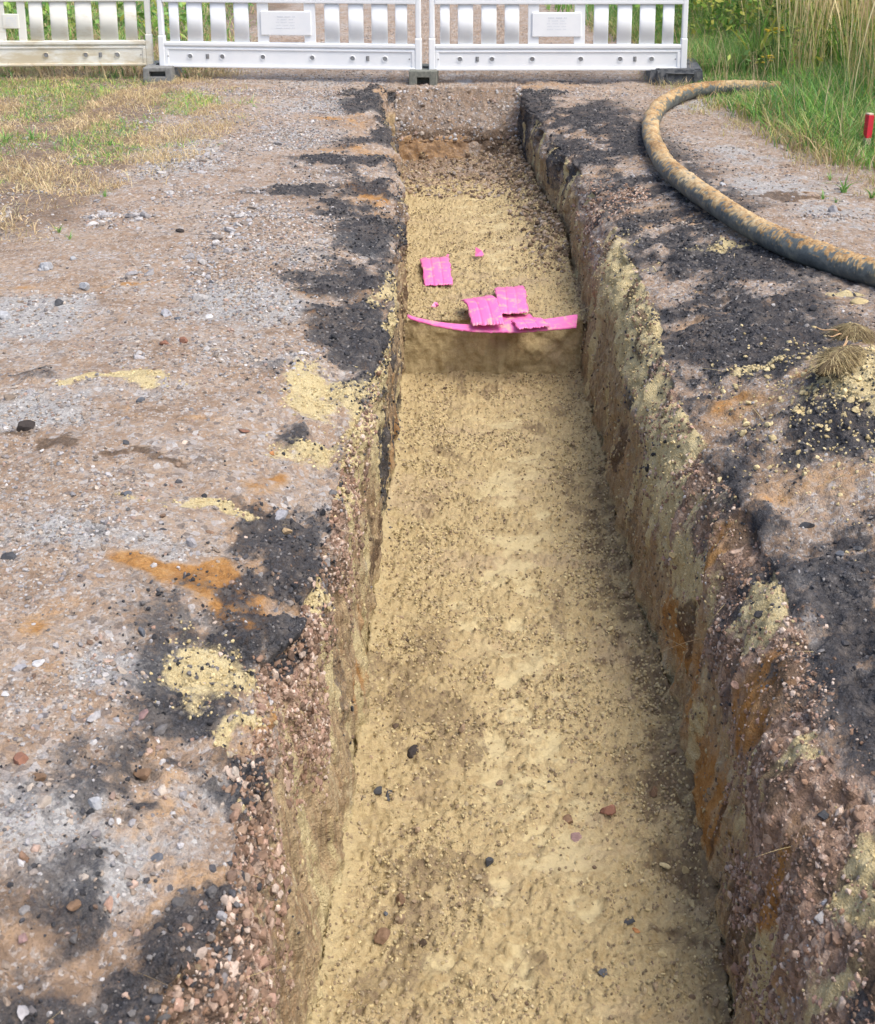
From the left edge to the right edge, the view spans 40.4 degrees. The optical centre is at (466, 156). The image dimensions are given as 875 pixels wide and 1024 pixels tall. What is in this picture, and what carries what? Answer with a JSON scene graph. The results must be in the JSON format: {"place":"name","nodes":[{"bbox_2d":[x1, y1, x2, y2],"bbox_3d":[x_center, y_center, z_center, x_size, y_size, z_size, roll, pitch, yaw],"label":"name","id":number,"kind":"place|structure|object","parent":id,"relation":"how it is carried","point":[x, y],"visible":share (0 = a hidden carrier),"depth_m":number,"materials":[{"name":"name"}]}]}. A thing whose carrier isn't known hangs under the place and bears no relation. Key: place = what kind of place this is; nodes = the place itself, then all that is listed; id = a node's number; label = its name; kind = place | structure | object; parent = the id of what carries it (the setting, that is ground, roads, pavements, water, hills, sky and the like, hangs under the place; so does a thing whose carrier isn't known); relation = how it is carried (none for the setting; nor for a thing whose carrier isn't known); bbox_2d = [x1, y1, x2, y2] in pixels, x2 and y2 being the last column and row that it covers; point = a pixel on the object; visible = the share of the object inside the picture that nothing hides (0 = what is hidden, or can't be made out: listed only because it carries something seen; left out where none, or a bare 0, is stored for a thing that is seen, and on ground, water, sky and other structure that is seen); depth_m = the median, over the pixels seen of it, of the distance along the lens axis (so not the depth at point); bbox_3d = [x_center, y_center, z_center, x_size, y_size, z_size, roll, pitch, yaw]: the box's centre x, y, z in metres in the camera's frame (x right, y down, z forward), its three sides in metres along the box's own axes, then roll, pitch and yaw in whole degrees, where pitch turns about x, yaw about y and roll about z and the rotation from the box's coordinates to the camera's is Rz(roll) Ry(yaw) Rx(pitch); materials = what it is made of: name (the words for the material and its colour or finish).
{"place":"outdoors","nodes":[
{"label":"outdoors","id":0,"kind":"place"},
{"bbox_2d":[0,0,874,1023],"bbox_3d":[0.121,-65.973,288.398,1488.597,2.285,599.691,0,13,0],"label":"ground","id":1,"kind":"structure","parent":0,"point":[444,354],"depth_m":3.38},
{"bbox_2d":[1,691,8,695],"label":"stone","id":2,"kind":"object","parent":1,"relation":"on","point":[4,693],"visible":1,"depth_m":2.36,"materials":[{"name":"white stone"}]},
{"bbox_2d":[0,311,11,319],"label":"stone","id":3,"kind":"object","parent":1,"relation":"on","point":[5,315],"visible":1,"depth_m":4.32,"materials":[{"name":"grey stone"}]},
{"bbox_2d":[1,128,13,142],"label":"weed plant","id":4,"kind":"object","parent":1,"relation":"on","point":[6,139],"visible":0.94,"depth_m":7.25,"materials":[{"name":"green plant"}]},
{"bbox_2d":[0,552,16,559],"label":"stone","id":5,"kind":"object","parent":1,"relation":"on","point":[9,556],"visible":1,"depth_m":2.81,"materials":[{"name":"grey stone"}]},
{"bbox_2d":[11,664,26,671],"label":"stone","id":6,"kind":"object","parent":1,"relation":"on","point":[19,666],"visible":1,"depth_m":2.43,"materials":[{"name":"white stone"}]},
{"bbox_2d":[13,752,28,764],"bbox_3d":[-0.830,1.122,2.207,0.029,0.020,0.033,0,13,0],"label":"stone","id":7,"kind":"object","parent":1,"relation":"on","point":[19,758],"visible":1,"depth_m":2.20,"materials":[{"name":"stone"}]},
{"bbox_2d":[18,933,27,943],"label":"stone","id":8,"kind":"object","parent":1,"relation":"on","point":[22,937],"visible":1,"depth_m":1.87,"materials":[{"name":"pink stone"}]},
{"bbox_2d":[16,420,34,431],"bbox_3d":[-1.288,0.791,3.471,0.053,0.047,0.035,-4,14,-17],"label":"stone","id":9,"kind":"object","parent":1,"relation":"on","point":[25,425],"visible":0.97,"depth_m":3.46,"materials":[{"name":"brown stone"}]},
{"bbox_2d":[22,124,43,140],"bbox_3d":[-2.662,-0.144,7.310,0.194,0.110,0.112,0,13,0],"label":"weed plant","id":10,"kind":"object","parent":1,"relation":"on","point":[31,136],"visible":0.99,"depth_m":7.33,"materials":[{"name":"green plant"}]},
{"bbox_2d":[32,659,44,666],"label":"stone","id":11,"kind":"object","parent":1,"relation":"on","point":[37,663],"visible":1,"depth_m":2.45,"materials":[{"name":"white stone"}]},
{"bbox_2d":[31,773,46,781],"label":"stone","id":12,"kind":"object","parent":1,"relation":"on","point":[41,777],"visible":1,"depth_m":2.17,"materials":[{"name":"brown stone"}]},
{"bbox_2d":[39,262,52,270],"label":"stone","id":13,"kind":"object","parent":1,"relation":"on","point":[44,266],"visible":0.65,"depth_m":4.82,"materials":[{"name":"grey stone"}]},
{"bbox_2d":[55,299,63,305],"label":"stone","id":14,"kind":"object","parent":1,"relation":"on","point":[58,302],"visible":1,"depth_m":4.45,"materials":[{"name":"black stone"}]},
{"bbox_2d":[66,899,80,910],"bbox_3d":[-0.638,1.215,1.927,0.018,0.011,0.025,9,16,34],"label":"stone","id":15,"kind":"object","parent":1,"relation":"on","point":[73,905],"visible":1,"depth_m":1.92,"materials":[{"name":"stone"}]},
{"bbox_2d":[0,0,153,66],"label":"site barrier","id":16,"kind":"object","parent":1,"relation":"on","point":[109,48],"visible":1,"depth_m":9.47,"materials":[{"name":"plastic"}]},
{"bbox_2d":[79,282,89,290],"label":"stone","id":17,"kind":"object","parent":1,"relation":"on","point":[85,286],"visible":1,"depth_m":4.61,"materials":[{"name":"grey stone"}]},
{"bbox_2d":[88,797,101,810],"bbox_3d":[-0.670,1.166,2.141,0.018,0.020,0.025,-13,18,-43],"label":"stone","id":18,"kind":"object","parent":1,"relation":"on","point":[95,803],"visible":1,"depth_m":2.14,"materials":[{"name":"white stone"}]},
{"bbox_2d":[136,397,144,401],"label":"stone","id":19,"kind":"object","parent":1,"relation":"on","point":[140,399],"visible":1,"depth_m":3.64,"materials":[{"name":"grey stone"}]},
{"bbox_2d":[138,627,145,636],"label":"stone","id":20,"kind":"object","parent":1,"relation":"on","point":[141,631],"visible":1,"depth_m":2.61,"materials":[{"name":"grey stone"}]},
{"bbox_2d":[133,768,151,780],"bbox_3d":[-0.615,1.169,2.251,0.035,0.021,0.021,2,13,8],"label":"stone","id":21,"kind":"object","parent":1,"relation":"on","point":[143,774],"visible":1,"depth_m":2.24,"materials":[{"name":"brown stone"}]},
{"bbox_2d":[139,709,147,719],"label":"stone","id":22,"kind":"object","parent":1,"relation":"on","point":[143,714],"visible":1,"depth_m":2.38,"materials":[{"name":"pink stone"}]},
{"bbox_2d":[150,853,162,861],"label":"stone","id":23,"kind":"object","parent":1,"relation":"on","point":[158,856],"visible":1,"depth_m":2.08,"materials":[{"name":"grey stone"}]},
{"bbox_2d":[143,60,181,82],"bbox_3d":[-2.445,-0.673,9.549,0.225,0.152,0.400,0,13,-2],"label":"barrier foot","id":24,"kind":"object","parent":1,"relation":"on","point":[157,71],"visible":0.68,"depth_m":9.36},
{"bbox_2d":[159,340,168,344],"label":"soil clod","id":25,"kind":"object","parent":1,"relation":"on","point":[165,342],"visible":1,"depth_m":4.07,"materials":[{"name":"soil"}]},
{"bbox_2d":[161,308,171,316],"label":"stone","id":26,"kind":"object","parent":1,"relation":"on","point":[164,311],"visible":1,"depth_m":4.37,"materials":[{"name":"grey stone"}]},
{"bbox_2d":[175,228,183,232],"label":"stone","id":27,"kind":"object","parent":1,"relation":"on","point":[179,230],"visible":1,"depth_m":5.38,"materials":[{"name":"stone"}]},
{"bbox_2d":[179,336,187,342],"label":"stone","id":28,"kind":"object","parent":1,"relation":"on","point":[183,339],"visible":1,"depth_m":4.09,"materials":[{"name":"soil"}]},
{"bbox_2d":[238,429,249,432],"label":"stone","id":29,"kind":"object","parent":1,"relation":"on","point":[244,430],"visible":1,"depth_m":3.53,"materials":[{"name":"orange stone"}]},
{"bbox_2d":[275,509,287,520],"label":"stone","id":30,"kind":"object","parent":1,"relation":"on","point":[280,514],"visible":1,"depth_m":3.15,"materials":[{"name":"white stone"}]},
{"bbox_2d":[282,527,292,533],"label":"stone","id":31,"kind":"object","parent":1,"relation":"on","point":[286,530],"visible":1,"depth_m":3.09,"materials":[{"name":"beige stone"}]},
{"bbox_2d":[157,0,421,69],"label":"site barrier","id":32,"kind":"object","parent":1,"relation":"on","point":[356,52],"visible":1,"depth_m":9.32,"materials":[{"name":"white plastic"}]},
{"bbox_2d":[373,786,381,793],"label":"stone","id":33,"kind":"object","parent":1,"relation":"on","point":[377,790],"visible":1,"depth_m":3.14,"materials":[{"name":"grey stone"}]},
{"bbox_2d":[374,927,389,944],"bbox_3d":[-0.194,1.780,2.712,0.038,0.018,0.036,0,13,0],"label":"stone","id":34,"kind":"object","parent":1,"relation":"on","point":[382,935],"visible":1,"depth_m":2.71,"materials":[{"name":"brown stone"}]},
{"bbox_2d":[386,790,392,800],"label":"stone","id":35,"kind":"object","parent":1,"relation":"on","point":[387,796],"visible":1,"depth_m":3.13,"materials":[{"name":"grey stone"}]},
{"bbox_2d":[396,892,405,905],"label":"stone","id":36,"kind":"object","parent":1,"relation":"on","point":[400,898],"visible":1,"depth_m":2.80,"materials":[{"name":"brown stone"}]},
{"bbox_2d":[407,744,418,758],"bbox_3d":[-0.149,1.650,3.289,0.034,0.020,0.046,0,13,0],"label":"stone","id":37,"kind":"object","parent":1,"relation":"on","point":[412,751],"visible":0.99,"depth_m":3.28,"materials":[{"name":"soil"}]},
{"bbox_2d":[409,64,437,85],"bbox_3d":[-0.340,-0.636,9.408,0.220,0.152,0.400,0,13,0],"label":"barrier foot","id":38,"kind":"object","parent":1,"relation":"on","point":[425,74],"visible":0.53,"depth_m":9.21},
{"bbox_2d":[431,302,438,307],"bbox_3d":[-0.158,0.737,5.882,0.037,0.024,0.036,0,13,0],"label":"cover scrap","id":39,"kind":"object","parent":1,"relation":"on","point":[435,304],"visible":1,"depth_m":5.88,"materials":[{"name":"pink plastic"}]},
{"bbox_2d":[420,256,452,285],"bbox_3d":[-0.163,0.612,6.394,0.166,0.036,0.438,-1,13,-5],"label":"cover sheet","id":40,"kind":"object","parent":1,"relation":"on","point":[436,271],"visible":1,"depth_m":6.33,"materials":[{"name":"pink plastic"}]},
{"bbox_2d":[0,0,874,243],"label":"dry grass","id":41,"kind":"structure","parent":1,"relation":"on","point":[126,73],"depth_m":8.09,"materials":[{"name":"beige plant"}]},
{"bbox_2d":[0,86,874,1023],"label":"embedded pebbles","id":42,"kind":"object","parent":1,"relation":"on","point":[310,710],"visible":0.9,"depth_m":2.47,"materials":[{"name":"stone"}]},
{"bbox_2d":[0,80,874,1023],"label":"asphalt crumbs","id":43,"kind":"object","parent":1,"relation":"on","point":[210,890],"visible":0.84,"depth_m":4.02,"materials":[{"name":"black asphalt"}]},
{"bbox_2d":[3,0,874,84],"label":"leafy weeds","id":44,"kind":"object","parent":1,"relation":"on","point":[183,16],"visible":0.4,"depth_m":10.91,"materials":[{"name":"green plant"}]},
{"bbox_2d":[4,40,874,1023],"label":"plant litter","id":45,"kind":"object","parent":1,"relation":"on","point":[454,654],"visible":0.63,"depth_m":3.13,"materials":[{"name":"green plant"}]},
{"bbox_2d":[56,136,874,1023],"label":"sand clods","id":46,"kind":"object","parent":1,"relation":"on","point":[556,226],"visible":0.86,"depth_m":3.63,"materials":[{"name":"sand"}]},
{"bbox_2d":[475,247,483,255],"bbox_3d":[0.067,0.535,6.656,0.020,0.064,0.070,13,18,43],"label":"cover scrap","id":47,"kind":"object","parent":1,"relation":"on","point":[478,252],"visible":1,"depth_m":6.66,"materials":[{"name":"pink plastic"}]},
{"bbox_2d":[485,857,493,866],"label":"stone","id":48,"kind":"object","parent":1,"relation":"on","point":[489,860],"visible":1,"depth_m":2.91,"materials":[{"name":"grey stone"}]},
{"bbox_2d":[407,314,577,332],"bbox_3d":[0.117,0.784,5.607,0.813,0.067,0.106,1,13,4],"label":"cover strip","id":49,"kind":"object","parent":1,"relation":"on","point":[563,322],"visible":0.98,"depth_m":5.59,"materials":[{"name":"pink plastic"}]},
{"bbox_2d":[460,295,503,325],"bbox_3d":[0.073,0.727,5.702,0.156,0.072,0.383,-2,13,-9],"label":"cover sheet","id":50,"kind":"object","parent":49,"relation":"on","point":[484,310],"visible":1,"depth_m":5.62,"materials":[{"name":"pink plastic"}]},
{"bbox_2d":[511,317,548,329],"bbox_3d":[0.298,0.784,5.576,0.163,0.019,0.118,-3,13,-11],"label":"cover sheet","id":51,"kind":"object","parent":49,"relation":"on","point":[530,323],"visible":1,"depth_m":5.56,"materials":[{"name":"pink plastic"}]},
{"bbox_2d":[494,285,528,314],"bbox_3d":[0.218,0.702,5.879,0.159,0.050,0.433,0,13,0],"label":"cover sheet","id":52,"kind":"object","parent":1,"relation":"on","point":[511,300],"visible":0.96,"depth_m":5.80,"materials":[{"name":"pink plastic"}]},
{"bbox_2d":[503,314,531,323],"bbox_3d":[0.234,0.779,5.684,0.185,0.008,0.113,-3,13,-13],"label":"cover sheet","id":53,"kind":"object","parent":1,"relation":"on","point":[508,319],"visible":0.49,"depth_m":5.70,"materials":[{"name":"pink plastic"}]},
{"bbox_2d":[563,814,572,824],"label":"stone","id":54,"kind":"object","parent":1,"relation":"on","point":[567,818],"visible":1,"depth_m":3.04,"materials":[{"name":"brown stone"}]},
{"bbox_2d":[571,832,581,841],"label":"stone","id":55,"kind":"object","parent":1,"relation":"on","point":[575,836],"visible":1,"depth_m":3.00,"materials":[{"name":"pink stone"}]},
{"bbox_2d":[598,968,606,976],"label":"stone","id":56,"kind":"object","parent":1,"relation":"on","point":[601,971],"visible":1,"depth_m":2.62,"materials":[{"name":"grey stone"}]},
{"bbox_2d":[600,804,615,815],"bbox_3d":[0.362,1.680,3.053,0.040,0.035,0.035,0,13,0],"label":"stone","id":57,"kind":"object","parent":1,"relation":"on","point":[609,810],"visible":1,"depth_m":3.04,"materials":[{"name":"red stone"}]},
{"bbox_2d":[624,916,635,924],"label":"stone","id":58,"kind":"object","parent":1,"relation":"on","point":[630,921],"visible":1,"depth_m":2.75,"materials":[{"name":"grey stone"}]},
{"bbox_2d":[649,786,657,796],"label":"soil clod","id":59,"kind":"object","parent":1,"relation":"on","point":[653,791],"visible":1,"depth_m":3.13,"materials":[{"name":"soil"}]},
{"bbox_2d":[646,58,702,85],"bbox_3d":[1.665,-0.689,9.557,0.425,0.150,0.744,1,13,6],"label":"barrier foot","id":60,"kind":"object","parent":1,"relation":"on","point":[693,72],"visible":0.65,"depth_m":9.22},
{"bbox_2d":[429,0,688,70],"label":"site barrier","id":61,"kind":"object","parent":60,"relation":"on","point":[488,53],"visible":0.99,"depth_m":9.24,"materials":[{"name":"white plastic"}]},
{"bbox_2d":[617,0,874,144],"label":"tall dry stalks","id":62,"kind":"object","parent":1,"relation":"on","point":[866,15],"visible":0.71,"depth_m":9.02,"materials":[{"name":"beige plant"}]},
{"bbox_2d":[713,0,798,68],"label":"grass tuft","id":63,"kind":"object","parent":1,"relation":"on","point":[761,40],"visible":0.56,"depth_m":9.72,"materials":[{"name":"green plant"}]},
{"bbox_2d":[642,79,874,286],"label":"hose","id":64,"kind":"object","parent":1,"relation":"on","point":[823,256],"visible":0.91,"depth_m":5.43,"materials":[{"name":"black rubber"}]},
{"bbox_2d":[742,27,786,63],"bbox_3d":[2.471,-0.847,9.569,0.568,0.401,0.605,0,13,0],"label":"flowering weed","id":65,"kind":"object","parent":1,"relation":"on","point":[772,46],"visible":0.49,"depth_m":9.59,"materials":[{"name":"green plant"}]},
{"bbox_2d":[758,55,782,75],"bbox_3d":[2.341,-0.703,9.368,0.291,0.215,0.357,-10,16,-36],"label":"flowering weed","id":66,"kind":"object","parent":1,"relation":"on","point":[768,56],"visible":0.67,"depth_m":9.33,"materials":[{"name":"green plant"}]},
{"bbox_2d":[760,27,794,58],"bbox_3d":[2.608,-0.855,9.627,0.510,0.374,0.584,-1,13,-6],"label":"flowering weed","id":67,"kind":"object","parent":1,"relation":"on","point":[780,40],"visible":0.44,"depth_m":9.66,"materials":[{"name":"green plant"}]},
{"bbox_2d":[799,522,814,527],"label":"stone","id":68,"kind":"object","parent":1,"relation":"on","point":[806,525],"visible":1,"depth_m":3.16,"materials":[{"name":"grey stone"}]},
{"bbox_2d":[817,810,828,819],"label":"stone","id":69,"kind":"object","parent":1,"relation":"on","point":[823,814],"visible":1,"depth_m":2.32,"materials":[{"name":"grey stone"}]},
{"bbox_2d":[828,205,837,211],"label":"stone","id":70,"kind":"object","parent":1,"relation":"on","point":[832,208],"visible":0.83,"depth_m":5.71,"materials":[{"name":"grey stone"}]},
{"bbox_2d":[802,336,873,380],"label":"root clump","id":71,"kind":"object","parent":1,"relation":"on","point":[836,359],"visible":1,"depth_m":3.67,"materials":[{"name":"plant"}]},
{"bbox_2d":[835,550,843,555],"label":"stone","id":72,"kind":"object","parent":1,"relation":"on","point":[839,553],"visible":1,"depth_m":3.02,"materials":[{"name":"grey stone"}]},
{"bbox_2d":[823,175,863,192],"bbox_3d":[1.905,0.138,6.085,0.220,0.100,0.175,10,17,38],"label":"weed plant","id":73,"kind":"object","parent":1,"relation":"on","point":[844,188],"visible":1,"depth_m":6.09,"materials":[{"name":"green plant"}]},
{"bbox_2d":[816,322,874,344],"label":"root clump","id":74,"kind":"object","parent":1,"relation":"on","point":[855,332],"visible":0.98,"depth_m":4.12,"materials":[{"name":"plant"}]},
{"bbox_2d":[853,546,862,549],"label":"stone","id":75,"kind":"object","parent":1,"relation":"on","point":[858,547],"visible":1,"depth_m":3.02,"materials":[{"name":"grey stone"}]},
{"bbox_2d":[850,297,868,304],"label":"sand clod","id":76,"kind":"object","parent":1,"relation":"on","point":[857,300],"visible":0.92,"depth_m":4.48,"materials":[{"name":"sand"}]},
{"bbox_2d":[862,113,873,145],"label":"survey stake","id":77,"kind":"object","parent":1,"relation":"on","point":[868,123],"visible":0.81,"depth_m":6.99,"materials":[{"name":"red wood"}]},
{"bbox_2d":[861,189,874,197],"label":"weed plant","id":78,"kind":"object","parent":1,"relation":"on","point":[873,195],"visible":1,"depth_m":5.98,"materials":[{"name":"green plant"}]},
{"bbox_2d":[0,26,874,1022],"bbox_3d":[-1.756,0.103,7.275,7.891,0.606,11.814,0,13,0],"label":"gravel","id":79,"kind":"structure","parent":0,"point":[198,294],"depth_m":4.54,"materials":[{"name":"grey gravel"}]},
{"bbox_2d":[542,0,874,182],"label":"green grass","id":80,"kind":"structure","parent":0,"point":[806,121],"depth_m":8.06,"materials":[{"name":"green plant"}]}
]}

